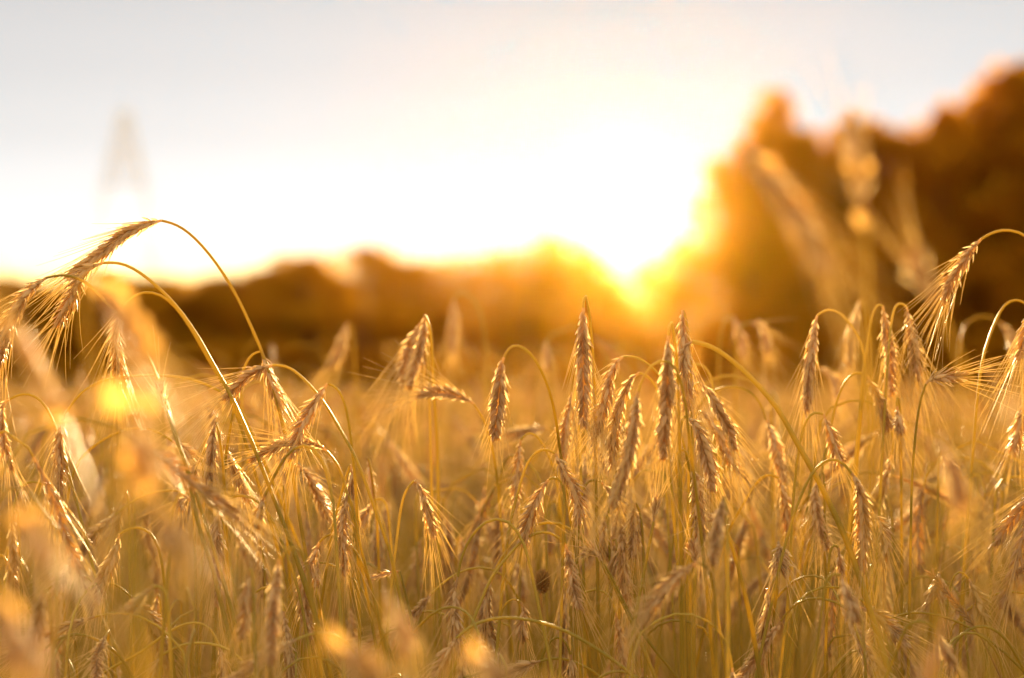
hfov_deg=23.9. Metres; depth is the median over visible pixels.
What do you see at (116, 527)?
rye stalk
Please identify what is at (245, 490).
rye stalk
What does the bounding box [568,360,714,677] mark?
rye stalk
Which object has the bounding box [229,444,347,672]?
rye stalk
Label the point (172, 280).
broadleaf tree
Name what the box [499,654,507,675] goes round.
rye stalk
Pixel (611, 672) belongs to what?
rye stalk
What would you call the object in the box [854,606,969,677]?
rye stalk
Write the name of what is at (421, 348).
rye stalk
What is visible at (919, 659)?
rye stalk
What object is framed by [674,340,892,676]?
rye stalk
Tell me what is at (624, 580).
rye stalk
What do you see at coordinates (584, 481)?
rye stalk
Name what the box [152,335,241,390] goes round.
bush
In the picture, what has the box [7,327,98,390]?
bush
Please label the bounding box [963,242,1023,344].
broadleaf tree
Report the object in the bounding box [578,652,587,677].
rye stalk
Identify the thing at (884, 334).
rye stalk
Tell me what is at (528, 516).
rye stalk
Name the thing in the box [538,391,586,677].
rye stalk
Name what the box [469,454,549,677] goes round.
rye stalk
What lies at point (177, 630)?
rye stalk
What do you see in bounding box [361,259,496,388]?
broadleaf tree
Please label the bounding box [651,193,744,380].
broadleaf tree
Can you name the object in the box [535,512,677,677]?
rye stalk
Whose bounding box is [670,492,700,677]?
rye stalk
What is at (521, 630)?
rye stalk
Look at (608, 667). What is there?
rye stalk
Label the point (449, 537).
rye stalk
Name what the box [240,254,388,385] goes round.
broadleaf tree
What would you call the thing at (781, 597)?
rye stalk
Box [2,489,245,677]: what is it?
rye stalk
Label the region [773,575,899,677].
rye stalk
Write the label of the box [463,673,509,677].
rye stalk
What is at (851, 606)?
rye stalk
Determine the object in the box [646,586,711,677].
rye stalk
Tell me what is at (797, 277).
broadleaf tree
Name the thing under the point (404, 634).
rye stalk
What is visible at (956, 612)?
rye stalk
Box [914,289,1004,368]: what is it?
broadleaf tree
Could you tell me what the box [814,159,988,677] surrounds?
rye stalk
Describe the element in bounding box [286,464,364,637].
rye stalk
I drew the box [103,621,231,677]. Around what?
rye stalk
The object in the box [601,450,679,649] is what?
rye stalk
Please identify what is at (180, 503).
rye stalk
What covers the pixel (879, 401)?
rye stalk
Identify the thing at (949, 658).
rye stalk
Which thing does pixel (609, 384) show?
rye stalk
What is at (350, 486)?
rye stalk
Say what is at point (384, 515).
rye stalk
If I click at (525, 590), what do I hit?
rye stalk
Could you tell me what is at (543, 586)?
weed stalk
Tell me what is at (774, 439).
rye stalk
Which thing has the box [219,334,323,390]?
bush
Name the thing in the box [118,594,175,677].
rye stalk
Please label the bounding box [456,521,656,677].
rye stalk
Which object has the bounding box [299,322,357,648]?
rye stalk
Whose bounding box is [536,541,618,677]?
rye stalk
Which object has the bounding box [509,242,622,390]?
broadleaf tree
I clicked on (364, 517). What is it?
rye stalk
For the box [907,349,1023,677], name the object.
rye stalk
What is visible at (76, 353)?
bush
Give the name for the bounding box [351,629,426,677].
rye stalk
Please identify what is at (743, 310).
broadleaf tree
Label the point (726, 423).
rye stalk
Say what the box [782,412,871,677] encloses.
rye stalk
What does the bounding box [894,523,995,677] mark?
rye stalk
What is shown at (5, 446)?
rye stalk
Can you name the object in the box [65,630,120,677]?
rye stalk
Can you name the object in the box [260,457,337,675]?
rye stalk
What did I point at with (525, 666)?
rye stalk
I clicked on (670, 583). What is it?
rye stalk
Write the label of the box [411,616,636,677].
rye stalk
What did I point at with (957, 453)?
rye stalk
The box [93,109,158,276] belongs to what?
power pylon
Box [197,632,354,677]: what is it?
rye stalk
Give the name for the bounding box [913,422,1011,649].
rye stalk
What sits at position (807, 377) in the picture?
rye stalk
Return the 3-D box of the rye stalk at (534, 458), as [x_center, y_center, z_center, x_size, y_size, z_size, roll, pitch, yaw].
[0.112,0.799,2.513,0.191,1.411,0.328,1,0,-35]
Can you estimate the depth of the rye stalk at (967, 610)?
2.12 m
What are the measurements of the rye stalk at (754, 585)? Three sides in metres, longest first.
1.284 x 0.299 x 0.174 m
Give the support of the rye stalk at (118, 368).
on the ground
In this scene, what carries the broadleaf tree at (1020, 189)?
on the ground
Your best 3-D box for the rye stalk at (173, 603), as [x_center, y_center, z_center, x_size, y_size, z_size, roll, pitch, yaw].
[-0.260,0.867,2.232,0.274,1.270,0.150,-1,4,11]
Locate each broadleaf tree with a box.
[0,273,93,364]
[11,274,226,374]
[13,297,104,347]
[21,282,127,367]
[89,274,218,362]
[110,307,247,384]
[167,274,313,375]
[195,282,291,329]
[204,278,349,356]
[208,267,330,380]
[230,253,380,390]
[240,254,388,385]
[261,267,362,373]
[275,281,399,368]
[282,244,442,390]
[286,266,399,388]
[288,275,361,350]
[327,249,460,389]
[350,263,437,386]
[356,267,438,379]
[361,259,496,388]
[373,282,496,389]
[379,257,513,389]
[390,253,543,390]
[422,250,560,389]
[424,270,521,386]
[424,276,508,384]
[459,267,549,384]
[468,243,601,390]
[504,232,616,390]
[505,251,601,389]
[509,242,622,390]
[509,260,588,385]
[543,256,613,351]
[558,257,657,389]
[560,274,646,361]
[561,276,651,390]
[597,270,691,387]
[626,250,699,389]
[635,236,726,387]
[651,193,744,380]
[680,157,774,390]
[688,186,757,388]
[699,137,786,389]
[707,148,756,383]
[711,257,842,391]
[716,110,789,383]
[725,261,833,378]
[729,88,799,313]
[731,124,800,301]
[742,148,773,236]
[744,173,836,348]
[764,242,848,330]
[770,123,851,275]
[795,292,880,380]
[812,238,911,378]
[820,123,853,234]
[830,155,882,267]
[838,241,919,376]
[840,116,910,303]
[848,130,965,304]
[872,272,953,362]
[873,193,957,335]
[888,252,974,358]
[892,96,987,310]
[900,234,984,333]
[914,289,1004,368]
[936,93,1009,303]
[949,124,1023,310]
[958,245,1023,370]
[960,58,1023,320]
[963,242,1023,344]
[991,273,1023,358]
[1000,164,1023,273]
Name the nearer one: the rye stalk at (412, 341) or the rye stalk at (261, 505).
the rye stalk at (261, 505)
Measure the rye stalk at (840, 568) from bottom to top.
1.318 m
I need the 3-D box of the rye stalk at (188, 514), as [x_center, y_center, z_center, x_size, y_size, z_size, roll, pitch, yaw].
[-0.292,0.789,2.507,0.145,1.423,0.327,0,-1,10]
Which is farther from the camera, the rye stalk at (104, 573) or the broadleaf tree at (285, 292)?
the broadleaf tree at (285, 292)
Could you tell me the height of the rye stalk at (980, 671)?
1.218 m
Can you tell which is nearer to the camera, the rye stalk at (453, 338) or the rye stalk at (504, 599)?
the rye stalk at (504, 599)
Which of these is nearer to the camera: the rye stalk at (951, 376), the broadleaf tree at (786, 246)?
the rye stalk at (951, 376)
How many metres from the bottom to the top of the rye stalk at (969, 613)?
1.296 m
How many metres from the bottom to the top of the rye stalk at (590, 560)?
1.350 m
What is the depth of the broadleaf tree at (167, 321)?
145.96 m
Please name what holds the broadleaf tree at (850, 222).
on the ground
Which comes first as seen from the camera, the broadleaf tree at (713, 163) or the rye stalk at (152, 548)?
the rye stalk at (152, 548)
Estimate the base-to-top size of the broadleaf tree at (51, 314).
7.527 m
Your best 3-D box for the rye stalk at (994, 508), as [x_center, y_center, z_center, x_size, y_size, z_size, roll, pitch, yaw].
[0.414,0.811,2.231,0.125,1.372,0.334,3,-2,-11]
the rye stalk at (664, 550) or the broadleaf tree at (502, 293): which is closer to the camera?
the rye stalk at (664, 550)
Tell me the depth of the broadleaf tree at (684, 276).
116.22 m
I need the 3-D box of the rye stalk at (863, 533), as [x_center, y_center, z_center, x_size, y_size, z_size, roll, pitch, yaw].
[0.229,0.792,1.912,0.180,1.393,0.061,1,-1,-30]
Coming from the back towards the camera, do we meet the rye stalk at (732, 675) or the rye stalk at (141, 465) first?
the rye stalk at (732, 675)
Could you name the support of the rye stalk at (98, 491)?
on the ground
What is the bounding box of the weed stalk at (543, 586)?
[534,569,550,677]
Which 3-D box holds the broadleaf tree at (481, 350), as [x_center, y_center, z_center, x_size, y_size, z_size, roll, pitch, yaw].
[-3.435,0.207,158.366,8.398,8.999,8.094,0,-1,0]
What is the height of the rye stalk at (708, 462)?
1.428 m
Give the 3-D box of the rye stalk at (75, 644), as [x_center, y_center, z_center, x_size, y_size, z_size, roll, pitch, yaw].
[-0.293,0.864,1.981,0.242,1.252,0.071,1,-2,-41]
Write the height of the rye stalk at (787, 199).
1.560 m
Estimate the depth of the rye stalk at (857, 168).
1.10 m
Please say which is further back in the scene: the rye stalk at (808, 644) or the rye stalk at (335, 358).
the rye stalk at (335, 358)
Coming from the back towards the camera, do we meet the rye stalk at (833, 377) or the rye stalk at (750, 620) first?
the rye stalk at (833, 377)
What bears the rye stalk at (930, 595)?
on the ground
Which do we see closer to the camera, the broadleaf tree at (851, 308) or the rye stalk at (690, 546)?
the rye stalk at (690, 546)
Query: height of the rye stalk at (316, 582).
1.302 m
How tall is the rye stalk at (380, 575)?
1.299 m
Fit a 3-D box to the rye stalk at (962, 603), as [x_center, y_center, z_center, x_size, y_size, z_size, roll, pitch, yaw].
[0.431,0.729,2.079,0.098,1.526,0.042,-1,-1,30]
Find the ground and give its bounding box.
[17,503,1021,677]
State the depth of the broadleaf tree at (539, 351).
157.29 m
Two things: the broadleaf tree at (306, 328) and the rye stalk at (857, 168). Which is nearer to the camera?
the rye stalk at (857, 168)
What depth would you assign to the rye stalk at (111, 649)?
1.93 m
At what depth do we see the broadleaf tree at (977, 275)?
114.18 m
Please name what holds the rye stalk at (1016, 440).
on the ground
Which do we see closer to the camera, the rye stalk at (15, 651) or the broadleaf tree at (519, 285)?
the rye stalk at (15, 651)
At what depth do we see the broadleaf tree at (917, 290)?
114.36 m
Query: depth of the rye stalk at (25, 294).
1.93 m
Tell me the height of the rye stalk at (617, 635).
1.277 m
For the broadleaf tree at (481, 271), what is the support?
on the ground
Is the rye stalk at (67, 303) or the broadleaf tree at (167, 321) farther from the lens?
the broadleaf tree at (167, 321)
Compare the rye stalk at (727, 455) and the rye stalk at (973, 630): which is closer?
the rye stalk at (973, 630)
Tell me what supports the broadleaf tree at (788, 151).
on the ground
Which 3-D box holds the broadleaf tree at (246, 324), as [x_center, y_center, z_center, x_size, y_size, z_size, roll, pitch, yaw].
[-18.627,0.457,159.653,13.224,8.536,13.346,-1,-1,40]
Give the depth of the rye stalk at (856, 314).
2.70 m
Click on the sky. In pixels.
(438, 129)
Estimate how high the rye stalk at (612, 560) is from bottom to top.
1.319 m
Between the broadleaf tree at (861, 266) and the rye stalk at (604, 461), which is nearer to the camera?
the rye stalk at (604, 461)
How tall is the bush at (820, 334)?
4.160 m
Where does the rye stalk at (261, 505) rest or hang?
on the ground
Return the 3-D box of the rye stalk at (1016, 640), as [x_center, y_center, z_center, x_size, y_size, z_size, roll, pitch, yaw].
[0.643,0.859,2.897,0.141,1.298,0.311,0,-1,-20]
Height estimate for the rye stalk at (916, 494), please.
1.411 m
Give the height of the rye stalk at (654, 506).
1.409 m
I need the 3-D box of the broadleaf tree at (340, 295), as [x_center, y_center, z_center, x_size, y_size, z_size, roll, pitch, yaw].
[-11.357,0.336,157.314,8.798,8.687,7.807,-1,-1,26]
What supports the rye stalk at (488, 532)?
on the ground
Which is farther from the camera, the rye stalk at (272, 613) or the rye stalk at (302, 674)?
the rye stalk at (302, 674)
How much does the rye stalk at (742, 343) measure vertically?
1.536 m
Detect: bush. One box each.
[0,330,26,390]
[0,344,88,389]
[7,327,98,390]
[40,328,125,387]
[70,356,179,390]
[114,335,198,389]
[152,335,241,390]
[175,339,300,390]
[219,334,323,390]
[591,296,661,389]
[600,319,677,390]
[749,329,853,389]
[749,346,829,391]
[778,331,850,390]
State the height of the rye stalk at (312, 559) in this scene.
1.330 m
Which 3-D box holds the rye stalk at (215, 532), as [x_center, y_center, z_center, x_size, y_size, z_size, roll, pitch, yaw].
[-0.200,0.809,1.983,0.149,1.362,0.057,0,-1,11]
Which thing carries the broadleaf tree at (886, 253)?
on the ground
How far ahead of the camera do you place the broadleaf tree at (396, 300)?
157.88 m
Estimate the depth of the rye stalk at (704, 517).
1.97 m
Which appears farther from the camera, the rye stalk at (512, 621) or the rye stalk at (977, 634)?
the rye stalk at (512, 621)
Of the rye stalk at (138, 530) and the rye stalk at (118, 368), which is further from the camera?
the rye stalk at (138, 530)
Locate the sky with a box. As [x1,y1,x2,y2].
[0,0,1023,389]
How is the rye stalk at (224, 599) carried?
on the ground
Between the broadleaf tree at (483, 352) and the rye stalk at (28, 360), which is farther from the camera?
the broadleaf tree at (483, 352)
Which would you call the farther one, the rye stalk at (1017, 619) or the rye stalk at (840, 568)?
the rye stalk at (1017, 619)
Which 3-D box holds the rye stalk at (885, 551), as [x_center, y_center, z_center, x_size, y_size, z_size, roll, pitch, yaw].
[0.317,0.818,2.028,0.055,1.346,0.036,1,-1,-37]
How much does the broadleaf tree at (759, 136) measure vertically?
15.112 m
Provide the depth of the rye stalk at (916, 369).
2.15 m
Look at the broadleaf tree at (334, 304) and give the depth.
157.34 m
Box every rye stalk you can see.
[0,254,129,677]
[0,274,250,677]
[0,393,117,677]
[0,455,155,600]
[0,481,75,650]
[0,510,39,677]
[0,554,49,652]
[0,580,10,675]
[0,592,60,677]
[0,612,188,677]
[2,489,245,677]
[2,503,135,677]
[6,589,53,677]
[10,217,324,676]
[14,261,333,677]
[15,374,341,677]
[19,554,71,677]
[26,416,105,657]
[26,592,70,676]
[26,633,133,677]
[43,575,109,677]
[45,458,226,667]
[50,493,189,656]
[50,634,78,677]
[51,427,249,587]
[59,526,175,677]
[60,481,100,675]
[60,585,172,677]
[61,519,117,677]
[64,582,210,677]
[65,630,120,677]
[68,659,75,677]
[71,291,308,677]
[81,266,225,677]
[83,497,132,677]
[85,380,238,677]
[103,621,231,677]
[111,640,121,677]
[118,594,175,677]
[122,414,284,677]
[122,477,197,677]
[127,329,237,671]
[127,410,264,677]
[132,498,291,677]
[133,490,182,677]
[136,642,253,677]
[140,525,189,646]
[151,363,418,677]
[155,599,183,677]
[156,379,241,677]
[159,459,204,677]
[159,483,307,672]
[160,374,260,677]
[165,610,226,675]
[165,625,190,676]
[180,494,314,677]
[182,628,195,677]
[190,411,380,665]
[191,421,246,674]
[193,466,292,670]
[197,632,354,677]
[202,542,246,677]
[210,568,263,677]
[211,351,325,677]
[222,444,280,675]
[225,454,306,646]
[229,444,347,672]
[232,381,326,642]
[234,519,303,677]
[237,382,361,651]
[237,444,345,677]
[244,546,324,677]
[250,540,286,677]
[250,585,305,677]
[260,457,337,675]
[263,516,296,635]
[276,656,346,677]
[277,639,296,677]
[280,533,392,677]
[282,485,298,677]
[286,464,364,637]
[291,498,333,677]
[298,494,389,677]
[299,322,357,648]
[299,562,397,672]
[301,428,362,637]
[309,625,442,677]
[312,464,369,653]
[314,580,373,671]
[320,498,401,674]
[322,610,477,676]
[329,422,469,659]
[335,566,524,677]
[337,562,397,677]
[350,322,437,665]
[350,340,512,662]
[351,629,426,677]
[361,516,398,677]
[362,475,405,629]
[364,457,392,665]
[366,569,421,677]
[368,314,442,676]
[369,532,579,674]
[378,594,444,677]
[385,480,479,646]
[386,538,432,672]
[394,568,448,667]
[398,570,416,661]
[401,606,493,677]
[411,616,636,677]
[414,488,469,677]
[418,487,524,649]
[426,518,554,677]
[427,558,519,677]
[434,292,492,595]
[445,637,544,677]
[450,531,619,677]
[451,536,497,668]
[454,620,514,677]
[456,424,560,542]
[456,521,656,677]
[459,552,591,670]
[463,494,605,670]
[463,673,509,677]
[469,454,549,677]
[472,344,593,677]
[472,506,545,677]
[473,657,599,677]
[483,477,565,677]
[487,432,581,677]
[494,448,630,659]
[498,597,521,666]
[498,599,558,677]
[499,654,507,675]
[508,560,545,666]
[515,429,678,658]
[528,499,570,657]
[531,489,763,646]
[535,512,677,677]
[536,340,567,634]
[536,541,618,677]
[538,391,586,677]
[538,636,577,677]
[541,447,604,672]
[554,474,710,677]
[555,295,638,675]
[563,580,629,677]
[567,355,725,677]
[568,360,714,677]
[570,422,637,675]
[571,429,642,669]
[571,479,666,659]
[574,589,640,677]
[576,522,705,677]
[577,372,679,612]
[578,469,677,675]
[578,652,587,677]
[583,561,718,677]
[586,515,625,677]
[589,375,775,677]
[589,539,627,677]
[592,475,689,675]
[598,670,638,677]
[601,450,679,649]
[601,502,661,677]
[605,470,659,677]
[625,437,695,677]
[626,556,658,677]
[630,613,735,677]
[637,321,692,677]
[639,619,714,677]
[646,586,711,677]
[649,449,762,677]
[651,310,721,677]
[654,386,810,677]
[664,550,869,677]
[670,449,719,677]
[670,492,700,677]
[672,363,732,674]
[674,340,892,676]
[677,496,729,677]
[677,525,713,676]
[680,415,748,677]
[686,382,772,677]
[689,411,780,677]
[696,474,820,670]
[696,475,815,677]
[709,315,766,675]
[709,436,782,677]
[730,525,806,658]
[733,318,804,674]
[733,597,866,677]
[738,142,934,677]
[739,588,795,677]
[748,391,799,630]
[748,541,818,660]
[754,459,894,677]
[768,422,973,677]
[770,309,865,677]
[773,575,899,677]
[778,535,837,660]
[778,586,903,677]
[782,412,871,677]
[786,372,939,677]
[786,400,894,676]
[789,494,861,677]
[793,472,840,677]
[796,367,863,677]
[804,576,849,677]
[808,55,880,677]
[811,573,894,677]
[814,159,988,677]
[820,556,918,674]
[822,544,863,677]
[822,634,875,677]
[823,612,1023,677]
[829,649,873,677]
[831,299,873,565]
[836,304,931,677]
[840,425,926,639]
[840,539,1023,677]
[847,564,890,677]
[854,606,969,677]
[861,512,916,629]
[863,496,920,662]
[870,495,913,590]
[872,303,977,652]
[876,229,1023,391]
[881,397,928,677]
[885,457,992,677]
[887,620,973,677]
[889,600,954,675]
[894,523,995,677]
[894,575,970,677]
[902,572,957,647]
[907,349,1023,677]
[910,456,1002,676]
[912,602,955,677]
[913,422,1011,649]
[913,612,982,677]
[914,459,1023,670]
[915,439,1023,677]
[920,436,1021,670]
[924,472,1023,665]
[930,544,981,677]
[933,451,992,641]
[938,518,980,677]
[939,632,1003,677]
[941,591,1023,677]
[942,571,1023,677]
[943,625,1023,677]
[952,315,1023,653]
[958,299,1023,677]
[973,319,1023,458]
[985,406,1023,513]
[987,475,1023,664]
[990,425,1022,625]
[993,514,1022,672]
[1016,588,1023,677]
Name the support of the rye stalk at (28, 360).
on the ground
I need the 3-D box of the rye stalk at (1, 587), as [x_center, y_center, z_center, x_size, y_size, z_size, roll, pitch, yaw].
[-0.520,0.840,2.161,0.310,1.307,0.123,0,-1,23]
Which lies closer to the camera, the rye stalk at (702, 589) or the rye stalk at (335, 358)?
the rye stalk at (702, 589)
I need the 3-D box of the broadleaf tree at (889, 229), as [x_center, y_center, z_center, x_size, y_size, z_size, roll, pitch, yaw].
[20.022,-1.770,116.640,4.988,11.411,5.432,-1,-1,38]
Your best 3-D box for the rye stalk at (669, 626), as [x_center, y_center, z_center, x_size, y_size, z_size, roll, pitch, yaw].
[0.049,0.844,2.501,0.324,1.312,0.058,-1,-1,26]
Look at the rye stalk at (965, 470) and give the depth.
2.70 m
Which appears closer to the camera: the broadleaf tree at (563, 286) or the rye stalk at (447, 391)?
the rye stalk at (447, 391)
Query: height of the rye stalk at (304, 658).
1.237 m
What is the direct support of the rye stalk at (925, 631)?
on the ground
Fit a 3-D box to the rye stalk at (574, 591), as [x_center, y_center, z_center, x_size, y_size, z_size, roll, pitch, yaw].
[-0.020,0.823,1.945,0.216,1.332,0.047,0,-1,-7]
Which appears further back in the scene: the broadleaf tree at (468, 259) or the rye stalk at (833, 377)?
the broadleaf tree at (468, 259)
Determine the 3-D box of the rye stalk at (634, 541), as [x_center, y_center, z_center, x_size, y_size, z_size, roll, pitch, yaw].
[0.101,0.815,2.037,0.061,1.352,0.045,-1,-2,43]
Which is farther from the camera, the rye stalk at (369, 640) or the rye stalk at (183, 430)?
the rye stalk at (183, 430)
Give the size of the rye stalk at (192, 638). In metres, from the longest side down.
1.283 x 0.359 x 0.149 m
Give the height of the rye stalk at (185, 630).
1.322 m
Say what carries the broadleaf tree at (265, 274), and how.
on the ground
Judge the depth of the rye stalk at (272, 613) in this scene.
1.70 m
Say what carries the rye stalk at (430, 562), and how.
on the ground
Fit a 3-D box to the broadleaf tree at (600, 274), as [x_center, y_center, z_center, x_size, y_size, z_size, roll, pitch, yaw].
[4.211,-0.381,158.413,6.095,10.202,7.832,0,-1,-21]
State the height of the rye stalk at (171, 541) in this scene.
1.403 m
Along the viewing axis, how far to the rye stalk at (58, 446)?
2.03 m
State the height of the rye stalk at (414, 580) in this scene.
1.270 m
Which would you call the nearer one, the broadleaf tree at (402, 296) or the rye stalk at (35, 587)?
the rye stalk at (35, 587)
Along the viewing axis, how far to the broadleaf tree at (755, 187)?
124.19 m
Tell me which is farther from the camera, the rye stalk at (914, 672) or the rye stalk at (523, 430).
the rye stalk at (523, 430)
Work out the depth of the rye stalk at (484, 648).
1.87 m
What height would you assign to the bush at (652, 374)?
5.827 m
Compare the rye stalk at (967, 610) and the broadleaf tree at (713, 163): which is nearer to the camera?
the rye stalk at (967, 610)
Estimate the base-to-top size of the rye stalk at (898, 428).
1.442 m
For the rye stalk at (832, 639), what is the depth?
2.10 m
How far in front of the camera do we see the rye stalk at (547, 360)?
2.99 m
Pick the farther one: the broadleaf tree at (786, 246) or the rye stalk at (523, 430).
the broadleaf tree at (786, 246)
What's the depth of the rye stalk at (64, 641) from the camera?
2.15 m
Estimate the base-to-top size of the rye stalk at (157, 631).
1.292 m
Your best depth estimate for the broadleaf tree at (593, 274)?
149.90 m
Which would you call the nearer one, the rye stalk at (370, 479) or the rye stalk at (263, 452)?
the rye stalk at (263, 452)
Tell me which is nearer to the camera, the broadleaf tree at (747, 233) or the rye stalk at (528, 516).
the rye stalk at (528, 516)
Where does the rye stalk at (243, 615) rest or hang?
on the ground
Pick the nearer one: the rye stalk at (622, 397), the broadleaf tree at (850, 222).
the rye stalk at (622, 397)
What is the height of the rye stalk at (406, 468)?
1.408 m
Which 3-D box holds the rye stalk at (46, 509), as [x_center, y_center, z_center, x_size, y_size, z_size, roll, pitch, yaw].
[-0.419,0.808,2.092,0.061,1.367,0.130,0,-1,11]
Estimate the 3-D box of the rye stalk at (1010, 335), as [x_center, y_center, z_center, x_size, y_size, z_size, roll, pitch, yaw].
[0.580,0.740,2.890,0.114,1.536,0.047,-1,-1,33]
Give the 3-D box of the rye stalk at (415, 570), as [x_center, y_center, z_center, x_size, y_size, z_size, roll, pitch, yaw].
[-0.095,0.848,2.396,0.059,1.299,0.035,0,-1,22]
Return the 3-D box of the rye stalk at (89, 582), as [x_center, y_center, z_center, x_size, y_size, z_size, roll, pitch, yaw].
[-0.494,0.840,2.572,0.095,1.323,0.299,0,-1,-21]
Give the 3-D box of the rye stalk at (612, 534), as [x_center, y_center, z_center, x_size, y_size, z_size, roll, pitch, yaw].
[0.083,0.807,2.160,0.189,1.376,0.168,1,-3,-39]
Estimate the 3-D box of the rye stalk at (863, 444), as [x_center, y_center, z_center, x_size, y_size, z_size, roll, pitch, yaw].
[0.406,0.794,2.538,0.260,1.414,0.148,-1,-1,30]
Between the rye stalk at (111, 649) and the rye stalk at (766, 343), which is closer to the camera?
the rye stalk at (111, 649)
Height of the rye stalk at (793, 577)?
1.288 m
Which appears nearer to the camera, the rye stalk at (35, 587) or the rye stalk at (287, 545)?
the rye stalk at (287, 545)
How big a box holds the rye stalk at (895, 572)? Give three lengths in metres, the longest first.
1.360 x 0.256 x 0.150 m
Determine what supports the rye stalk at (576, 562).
on the ground
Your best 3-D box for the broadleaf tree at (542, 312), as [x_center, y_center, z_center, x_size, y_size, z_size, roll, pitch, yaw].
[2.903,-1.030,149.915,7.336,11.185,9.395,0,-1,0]
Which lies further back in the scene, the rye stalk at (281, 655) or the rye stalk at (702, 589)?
the rye stalk at (702, 589)
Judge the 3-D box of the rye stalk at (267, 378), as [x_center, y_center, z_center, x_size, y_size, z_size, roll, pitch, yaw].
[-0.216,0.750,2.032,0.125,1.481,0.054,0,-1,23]
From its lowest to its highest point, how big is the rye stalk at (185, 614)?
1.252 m
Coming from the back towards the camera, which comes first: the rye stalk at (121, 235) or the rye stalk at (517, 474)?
the rye stalk at (517, 474)
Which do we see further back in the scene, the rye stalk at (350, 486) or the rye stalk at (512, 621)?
the rye stalk at (512, 621)
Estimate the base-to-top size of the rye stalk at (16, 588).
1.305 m
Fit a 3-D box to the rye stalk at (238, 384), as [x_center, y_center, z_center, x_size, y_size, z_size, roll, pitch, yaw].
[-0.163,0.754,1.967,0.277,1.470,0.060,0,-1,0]
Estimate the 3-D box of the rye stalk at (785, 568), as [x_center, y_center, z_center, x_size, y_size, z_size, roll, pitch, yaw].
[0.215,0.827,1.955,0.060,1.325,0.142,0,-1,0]
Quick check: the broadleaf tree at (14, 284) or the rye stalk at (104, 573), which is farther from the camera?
the broadleaf tree at (14, 284)
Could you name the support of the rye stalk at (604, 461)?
on the ground
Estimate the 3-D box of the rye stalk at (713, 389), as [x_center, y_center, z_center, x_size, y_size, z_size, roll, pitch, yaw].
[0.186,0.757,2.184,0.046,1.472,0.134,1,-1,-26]
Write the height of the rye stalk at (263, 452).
1.431 m
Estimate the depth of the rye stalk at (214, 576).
1.91 m
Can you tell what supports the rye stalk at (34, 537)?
on the ground
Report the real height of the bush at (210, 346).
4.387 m
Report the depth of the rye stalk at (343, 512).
1.97 m
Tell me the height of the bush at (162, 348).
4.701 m
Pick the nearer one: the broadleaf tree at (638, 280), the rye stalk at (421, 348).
the rye stalk at (421, 348)
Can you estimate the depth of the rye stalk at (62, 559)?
2.85 m
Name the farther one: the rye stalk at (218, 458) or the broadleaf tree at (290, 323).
the broadleaf tree at (290, 323)
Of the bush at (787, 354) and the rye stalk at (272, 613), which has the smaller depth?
the rye stalk at (272, 613)
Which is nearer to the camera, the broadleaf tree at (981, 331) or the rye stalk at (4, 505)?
the rye stalk at (4, 505)
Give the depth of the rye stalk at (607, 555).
2.10 m
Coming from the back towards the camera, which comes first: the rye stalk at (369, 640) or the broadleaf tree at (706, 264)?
the broadleaf tree at (706, 264)
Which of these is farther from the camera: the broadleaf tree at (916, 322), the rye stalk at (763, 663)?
the broadleaf tree at (916, 322)
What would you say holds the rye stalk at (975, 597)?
on the ground
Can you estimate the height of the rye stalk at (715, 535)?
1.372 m
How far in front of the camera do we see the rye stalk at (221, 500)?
1.76 m
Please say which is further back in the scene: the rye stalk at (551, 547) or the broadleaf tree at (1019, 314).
the broadleaf tree at (1019, 314)
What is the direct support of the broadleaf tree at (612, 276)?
on the ground
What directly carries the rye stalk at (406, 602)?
on the ground
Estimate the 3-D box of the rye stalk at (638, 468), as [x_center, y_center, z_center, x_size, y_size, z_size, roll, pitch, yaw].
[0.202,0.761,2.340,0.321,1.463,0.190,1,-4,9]
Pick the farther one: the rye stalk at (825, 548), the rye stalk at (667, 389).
the rye stalk at (825, 548)
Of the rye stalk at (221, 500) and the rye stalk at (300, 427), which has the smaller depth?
the rye stalk at (221, 500)
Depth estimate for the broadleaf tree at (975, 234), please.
116.44 m
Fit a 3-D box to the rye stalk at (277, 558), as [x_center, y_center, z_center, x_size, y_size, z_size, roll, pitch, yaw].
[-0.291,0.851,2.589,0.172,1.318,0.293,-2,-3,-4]
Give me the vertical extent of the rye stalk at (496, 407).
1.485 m
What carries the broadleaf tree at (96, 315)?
on the ground
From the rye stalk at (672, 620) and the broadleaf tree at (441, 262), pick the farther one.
the broadleaf tree at (441, 262)
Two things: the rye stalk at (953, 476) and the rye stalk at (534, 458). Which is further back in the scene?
the rye stalk at (534, 458)
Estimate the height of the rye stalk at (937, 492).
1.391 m
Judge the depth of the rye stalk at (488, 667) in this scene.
1.05 m

